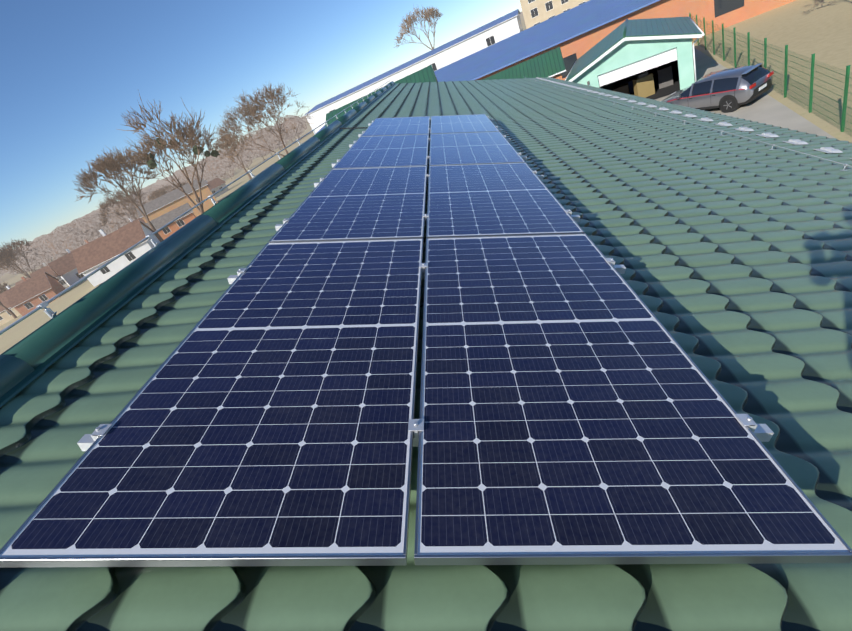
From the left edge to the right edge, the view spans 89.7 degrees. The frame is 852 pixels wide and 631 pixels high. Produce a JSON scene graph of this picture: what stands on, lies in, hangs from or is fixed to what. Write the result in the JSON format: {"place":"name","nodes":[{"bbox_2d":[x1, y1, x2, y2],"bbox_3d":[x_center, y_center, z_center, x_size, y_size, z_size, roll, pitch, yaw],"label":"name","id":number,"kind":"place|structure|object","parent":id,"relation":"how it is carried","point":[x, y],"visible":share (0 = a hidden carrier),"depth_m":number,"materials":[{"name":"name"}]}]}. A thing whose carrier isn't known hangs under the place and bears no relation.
{"place":"outdoors","nodes":[
{"label":"outdoors","id":0,"kind":"place"},
{"bbox_2d":[70,236,102,251],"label":"village house","id":1,"kind":"structure","parent":0,"point":[86,241],"depth_m":116.88,"materials":[{"name":"red brick"}]},
{"bbox_2d":[145,203,195,239],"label":"house","id":2,"kind":"structure","parent":0,"point":[159,222],"depth_m":87.00,"materials":[{"name":"brick"}]},
{"bbox_2d":[0,0,521,251],"label":"sky","id":3,"kind":"structure","parent":0,"point":[70,70],"materials":[{"name":"blue"}]},
{"bbox_2d":[304,9,522,133],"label":"white building","id":4,"kind":"structure","parent":0,"point":[482,37],"depth_m":77.79,"materials":[{"name":"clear paint"}]},
{"bbox_2d":[0,0,851,354],"bbox_3d":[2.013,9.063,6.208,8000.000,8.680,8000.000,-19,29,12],"label":"ground","id":5,"kind":"structure","parent":0,"point":[808,28],"depth_m":23.50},
{"bbox_2d":[0,283,9,293],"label":"village tree","id":6,"kind":"object","parent":5,"relation":"on","point":[2,286],"visible":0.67,"depth_m":132.46,"materials":[{"name":"brown plant"}]},
{"bbox_2d":[0,271,16,318],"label":"village tree","id":7,"kind":"object","parent":5,"relation":"on","point":[9,311],"visible":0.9,"depth_m":101.41,"materials":[{"name":"brown plant"}]},
{"bbox_2d":[0,292,20,325],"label":"village house","id":8,"kind":"structure","parent":5,"relation":"on","point":[6,316],"depth_m":105.35,"materials":[{"name":"beige paint"}]},
{"bbox_2d":[1,247,29,275],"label":"village tree","id":9,"kind":"object","parent":5,"relation":"on","point":[17,257],"visible":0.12,"depth_m":208.86,"materials":[{"name":"brown plant"}]},
{"bbox_2d":[0,239,33,277],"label":"village tree","id":10,"kind":"object","parent":5,"relation":"on","point":[6,253],"visible":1,"depth_m":130.66,"materials":[{"name":"brown plant"}]},
{"bbox_2d":[4,272,64,315],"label":"village house","id":11,"kind":"structure","parent":5,"relation":"on","point":[26,296],"depth_m":90.21,"materials":[{"name":"red brick"}]},
{"bbox_2d":[30,263,68,287],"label":"village house","id":12,"kind":"structure","parent":5,"relation":"on","point":[49,270],"depth_m":111.08,"materials":[{"name":"tile"}]},
{"bbox_2d":[47,242,90,285],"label":"village house","id":13,"kind":"structure","parent":5,"relation":"on","point":[64,267],"depth_m":97.48,"materials":[{"name":"brown tile"}]},
{"bbox_2d":[72,219,159,286],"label":"house","id":14,"kind":"structure","parent":5,"relation":"on","point":[89,258],"depth_m":71.92,"materials":[{"name":"brown tile"}]},
{"bbox_2d":[73,143,162,241],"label":"tree","id":15,"kind":"object","parent":5,"relation":"on","point":[108,164],"visible":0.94,"depth_m":73.48,"materials":[{"name":"brown plant"}]},
{"bbox_2d":[96,185,145,227],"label":"village tree","id":16,"kind":"object","parent":5,"relation":"on","point":[103,205],"visible":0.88,"depth_m":117.30,"materials":[{"name":"brown plant"}]},
{"bbox_2d":[117,217,144,229],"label":"village house","id":17,"kind":"structure","parent":5,"relation":"on","point":[140,219],"depth_m":109.88,"materials":[{"name":"brown brick"}]},
{"bbox_2d":[15,123,280,249],"bbox_3d":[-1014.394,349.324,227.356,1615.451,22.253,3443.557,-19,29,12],"label":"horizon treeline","id":18,"kind":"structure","parent":5,"relation":"on","point":[159,182],"depth_m":811.19,"materials":[{"name":"brown plant"}]},
{"bbox_2d":[0,119,299,276],"bbox_3d":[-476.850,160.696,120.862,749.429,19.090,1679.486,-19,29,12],"label":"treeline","id":19,"kind":"object","parent":5,"relation":"on","point":[152,186],"visible":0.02,"depth_m":401.97,"materials":[{"name":"brown plant"}]},
{"bbox_2d":[0,115,306,282],"bbox_3d":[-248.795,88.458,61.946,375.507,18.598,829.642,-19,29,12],"label":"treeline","id":20,"kind":"object","parent":5,"relation":"on","point":[74,234],"visible":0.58,"depth_m":234.58,"materials":[{"name":"brown plant"}]},
{"bbox_2d":[146,189,168,201],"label":"village tree","id":21,"kind":"object","parent":5,"relation":"on","point":[154,194],"visible":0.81,"depth_m":159.92,"materials":[{"name":"brown plant"}]},
{"bbox_2d":[156,184,171,196],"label":"village tree","id":22,"kind":"object","parent":5,"relation":"on","point":[168,187],"visible":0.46,"depth_m":200.39,"materials":[{"name":"brown plant"}]},
{"bbox_2d":[116,90,219,213],"bbox_3d":[-23.330,-14.074,42.604,10.377,15.127,8.794,-8,33,29],"label":"mistletoe tree","id":23,"kind":"object","parent":5,"relation":"on","point":[188,130],"visible":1,"depth_m":40.53,"materials":[{"name":"brown plant"}]},
{"bbox_2d":[136,177,217,222],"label":"house","id":24,"kind":"structure","parent":5,"relation":"on","point":[164,204],"depth_m":101.86,"materials":[{"name":"clear brick"}]},
{"bbox_2d":[170,182,187,191],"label":"village tree","id":25,"kind":"object","parent":5,"relation":"on","point":[183,183],"visible":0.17,"depth_m":131.83,"materials":[{"name":"brown plant"}]},
{"bbox_2d":[205,177,228,197],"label":"village house","id":26,"kind":"structure","parent":5,"relation":"on","point":[215,185],"depth_m":137.47,"materials":[{"name":"paint"}]},
{"bbox_2d":[211,125,251,179],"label":"tree","id":27,"kind":"object","parent":5,"relation":"on","point":[216,143],"visible":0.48,"depth_m":108.75,"materials":[{"name":"brown plant"}]},
{"bbox_2d":[214,82,312,164],"bbox_3d":[-20.683,-23.605,57.339,12.447,12.871,12.706,-19,29,12],"label":"tree","id":28,"kind":"object","parent":5,"relation":"on","point":[251,110],"visible":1,"depth_m":53.94,"materials":[{"name":"brown plant"}]},
{"bbox_2d":[325,65,437,126],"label":"cross wing","id":29,"kind":"structure","parent":5,"relation":"on","point":[425,74],"depth_m":24.52,"materials":[{"name":"green metal"}]},
{"bbox_2d":[393,4,442,49],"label":"tree","id":30,"kind":"object","parent":5,"relation":"on","point":[408,21],"visible":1,"depth_m":190.74,"materials":[{"name":"brown plant"}]},
{"bbox_2d":[483,47,565,79],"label":"green shed","id":31,"kind":"structure","parent":5,"relation":"on","point":[549,64],"depth_m":28.70,"materials":[{"name":"green corrugated metal"},{"name":"white paint"}]},
{"bbox_2d":[520,0,588,28],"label":"beige block","id":32,"kind":"structure","parent":5,"relation":"on","point":[535,12],"depth_m":99.20,"materials":[{"name":"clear paint"}]},
{"bbox_2d":[689,13,851,134],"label":"yard fence","id":33,"kind":"object","parent":5,"relation":"on","point":[845,93],"visible":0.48,"depth_m":15.76,"materials":[{"name":"green metal"}]},
{"bbox_2d":[565,17,704,99],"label":"garage","id":34,"kind":"structure","parent":0,"point":[653,58],"depth_m":22.96,"materials":[{"name":"green paint"}]},
{"bbox_2d":[654,47,833,137],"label":"yard pavement","id":35,"kind":"structure","parent":0,"point":[767,109],"depth_m":16.64,"materials":[{"name":"concrete"}]},
{"bbox_2d":[316,0,795,133],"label":"building","id":36,"kind":"structure","parent":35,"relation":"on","point":[574,34],"depth_m":34.06,"materials":[{"name":"blue painted corrugated metal"}]},
{"bbox_2d":[662,63,773,112],"bbox_3d":[12.370,-9.774,18.740,2.014,1.401,4.246,-34,30,-14],"label":"estate car","id":37,"kind":"object","parent":35,"relation":"on","point":[729,90],"visible":0.81,"depth_m":17.53,"materials":[{"name":"silver paint"}]},
{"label":"building walls","id":38,"kind":"object","parent":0,"visible":0},
{"bbox_2d":[0,77,851,630],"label":"roof sheet","id":39,"kind":"object","parent":38,"relation":"on","point":[730,253],"visible":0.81,"depth_m":1.96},
{"bbox_2d":[77,116,773,450],"bbox_3d":[-0.271,-1.609,4.781,2.882,0.183,7.862,-1,32,2],"label":"panel mounting","id":40,"kind":"object","parent":39,"relation":"on","point":[761,432],"visible":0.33,"depth_m":1.45,"materials":[{"name":"white metal"}]},
{"bbox_2d":[0,114,851,567],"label":"solar panels","id":41,"kind":"object","parent":39,"relation":"on","point":[576,408],"visible":1,"depth_m":1.44,"materials":[{"name":"blue glass"}]},
{"bbox_2d":[525,77,851,170],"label":"eave lightning wire","id":42,"kind":"object","parent":39,"relation":"on","point":[772,145],"visible":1,"depth_m":6.08,"materials":[{"name":"silver metal"}]},
{"bbox_2d":[536,77,851,158],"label":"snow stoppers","id":43,"kind":"object","parent":39,"relation":"on","point":[800,142],"visible":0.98,"depth_m":7.06,"materials":[{"name":"grey metal"}]},
{"label":"roof frame","id":44,"kind":"object","parent":38,"relation":"attached to","visible":0},
{"bbox_2d":[0,81,394,407],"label":"ridge cap","id":45,"kind":"object","parent":44,"relation":"on","point":[29,358],"visible":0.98,"depth_m":2.62,"materials":[{"name":"green metal"}]},
{"bbox_2d":[0,80,389,334],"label":"ridge lightning wire","id":46,"kind":"object","parent":45,"relation":"on","point":[50,313],"visible":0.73,"depth_m":2.93,"materials":[{"name":"silver metal"}]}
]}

